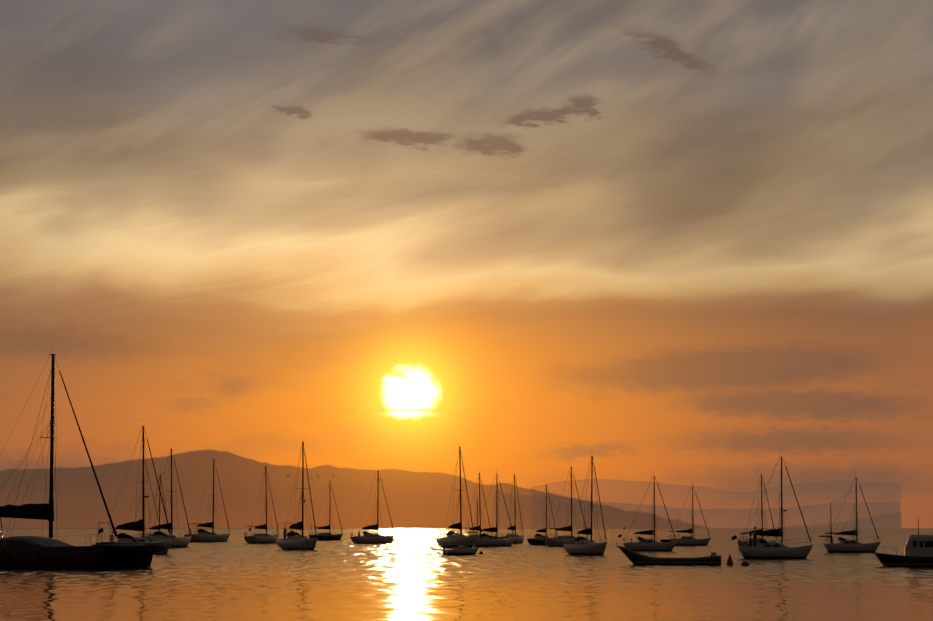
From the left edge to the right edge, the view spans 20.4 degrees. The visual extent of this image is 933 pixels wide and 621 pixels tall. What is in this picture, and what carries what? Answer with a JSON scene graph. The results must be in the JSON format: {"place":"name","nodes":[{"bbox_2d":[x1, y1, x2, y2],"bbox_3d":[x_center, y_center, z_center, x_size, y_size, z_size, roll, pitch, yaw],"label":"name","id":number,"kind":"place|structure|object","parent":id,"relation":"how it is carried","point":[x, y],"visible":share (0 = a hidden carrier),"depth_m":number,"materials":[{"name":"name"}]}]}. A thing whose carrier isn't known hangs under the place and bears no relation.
{"place":"outdoors","nodes":[
{"label":"outdoors","id":0,"kind":"place"},
{"bbox_2d":[0,450,714,528],"bbox_3d":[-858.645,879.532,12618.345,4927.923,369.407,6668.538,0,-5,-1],"label":"hills","id":1,"kind":"structure","parent":0,"point":[78,499],"depth_m":10838.00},
{"bbox_2d":[0,528,932,620],"bbox_3d":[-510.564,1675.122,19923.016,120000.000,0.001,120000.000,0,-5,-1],"label":"sea water","id":2,"kind":"structure","parent":0,"point":[411,574],"depth_m":120.38,"materials":[{"name":"orange liquid"}]},
{"bbox_2d":[0,517,3,537],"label":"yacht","id":3,"kind":"object","parent":2,"relation":"on","point":[1,535],"visible":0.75,"depth_m":374.67,"materials":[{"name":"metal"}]},
{"bbox_2d":[0,354,170,567],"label":"sailing yacht","id":4,"kind":"object","parent":2,"relation":"on","point":[31,552],"visible":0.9,"depth_m":166.66,"materials":[{"name":"metal"}]},
{"bbox_2d":[96,426,172,553],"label":"yacht","id":5,"kind":"object","parent":2,"relation":"on","point":[162,547],"visible":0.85,"depth_m":250.83,"materials":[{"name":"metal"}]},
{"bbox_2d":[140,474,168,537],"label":"yacht","id":6,"kind":"object","parent":2,"relation":"on","point":[159,511],"visible":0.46,"depth_m":449.91,"materials":[{"name":"metal"}]},
{"bbox_2d":[140,449,190,546],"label":"yacht","id":7,"kind":"object","parent":2,"relation":"on","point":[178,541],"visible":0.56,"depth_m":341.20,"materials":[{"name":"metal"}]},
{"bbox_2d":[184,459,229,541],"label":"yacht","id":8,"kind":"object","parent":2,"relation":"on","point":[203,535],"visible":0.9,"depth_m":473.15,"materials":[{"name":"metal"}]},
{"bbox_2d":[244,466,278,543],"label":"yacht","id":9,"kind":"object","parent":2,"relation":"on","point":[263,538],"visible":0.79,"depth_m":425.87,"materials":[{"name":"metal"}]},
{"bbox_2d":[276,441,317,549],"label":"yacht","id":10,"kind":"object","parent":2,"relation":"on","point":[292,541],"visible":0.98,"depth_m":305.56,"materials":[{"name":"metal"}]},
{"bbox_2d":[308,481,342,539],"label":"yacht","id":11,"kind":"object","parent":2,"relation":"on","point":[325,536],"visible":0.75,"depth_m":533.57,"materials":[{"name":"metal"}]},
{"bbox_2d":[350,469,394,543],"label":"yacht","id":12,"kind":"object","parent":2,"relation":"on","point":[367,537],"visible":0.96,"depth_m":426.92,"materials":[{"name":"metal"}]},
{"bbox_2d":[436,447,474,546],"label":"yacht","id":13,"kind":"object","parent":2,"relation":"on","point":[451,539],"visible":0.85,"depth_m":342.76,"materials":[{"name":"metal"}]},
{"bbox_2d":[442,544,479,554],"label":"dinghy","id":14,"kind":"object","parent":2,"relation":"on","point":[459,550],"visible":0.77,"depth_m":243.99,"materials":[{"name":"metal"}]},
{"bbox_2d":[465,473,491,538],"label":"yacht","id":15,"kind":"object","parent":2,"relation":"on","point":[479,526],"visible":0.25,"depth_m":408.10,"materials":[{"name":"metal"}]},
{"bbox_2d":[467,475,514,546],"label":"yacht","id":16,"kind":"object","parent":2,"relation":"on","point":[484,540],"visible":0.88,"depth_m":356.14,"materials":[{"name":"metal"}]},
{"bbox_2d":[499,474,523,542],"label":"yacht","id":17,"kind":"object","parent":2,"relation":"on","point":[518,538],"visible":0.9,"depth_m":428.06,"materials":[{"name":"metal"}]},
{"bbox_2d":[527,484,556,544],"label":"yacht","id":18,"kind":"object","parent":2,"relation":"on","point":[537,539],"visible":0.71,"depth_m":388.55,"materials":[{"name":"metal"}]},
{"bbox_2d":[544,462,587,546],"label":"yacht","id":19,"kind":"object","parent":2,"relation":"on","point":[558,541],"visible":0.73,"depth_m":355.76,"materials":[{"name":"metal"}]},
{"bbox_2d":[563,456,607,554],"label":"yacht","id":20,"kind":"object","parent":2,"relation":"on","point":[582,545],"visible":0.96,"depth_m":245.16,"materials":[{"name":"metal"}]},
{"bbox_2d":[618,476,676,550],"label":"yacht","id":21,"kind":"object","parent":2,"relation":"on","point":[642,544],"visible":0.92,"depth_m":285.47,"materials":[{"name":"metal"}]},
{"bbox_2d":[616,543,721,564],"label":"rowboat","id":22,"kind":"object","parent":2,"relation":"on","point":[637,558],"visible":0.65,"depth_m":178.03,"materials":[{"name":"wood"}]},
{"bbox_2d":[668,486,710,545],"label":"yacht","id":23,"kind":"object","parent":2,"relation":"on","point":[684,540],"visible":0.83,"depth_m":372.68,"materials":[{"name":"metal"}]},
{"bbox_2d":[726,555,732,564],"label":"mooring buoy","id":24,"kind":"object","parent":2,"relation":"on","point":[729,561],"visible":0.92,"depth_m":178.63,"materials":[{"name":"paint"}]},
{"bbox_2d":[741,558,748,565],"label":"mooring buoy","id":25,"kind":"object","parent":2,"relation":"on","point":[745,563],"visible":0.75,"depth_m":174.95,"materials":[{"name":"paint"}]},
{"bbox_2d":[737,475,776,546],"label":"yacht","id":26,"kind":"object","parent":2,"relation":"on","point":[758,530],"visible":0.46,"depth_m":306.77,"materials":[{"name":"metal"}]},
{"bbox_2d":[732,457,812,558],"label":"yacht","id":27,"kind":"object","parent":2,"relation":"on","point":[770,550],"visible":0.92,"depth_m":214.20,"materials":[{"name":"metal"}]},
{"bbox_2d":[819,478,879,552],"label":"yacht","id":28,"kind":"object","parent":2,"relation":"on","point":[843,545],"visible":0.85,"depth_m":268.16,"materials":[{"name":"metal"}]},
{"bbox_2d":[874,520,932,565],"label":"motorboat","id":29,"kind":"object","parent":2,"relation":"on","point":[918,550],"visible":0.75,"depth_m":171.34,"materials":[{"name":"metal"}]},
{"bbox_2d":[0,0,932,527],"label":"sky","id":30,"kind":"structure","parent":0,"point":[680,243],"materials":[{"name":"orange"}]},
{"bbox_2d":[495,480,900,527],"bbox_3d":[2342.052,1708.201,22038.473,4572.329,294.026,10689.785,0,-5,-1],"label":"hills","id":31,"kind":"structure","parent":0,"point":[765,509],"depth_m":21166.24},
{"bbox_2d":[728,513,900,528],"bbox_3d":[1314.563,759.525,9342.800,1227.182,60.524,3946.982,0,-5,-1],"label":"hills","id":32,"kind":"structure","parent":0,"point":[850,523],"depth_m":9691.96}
]}

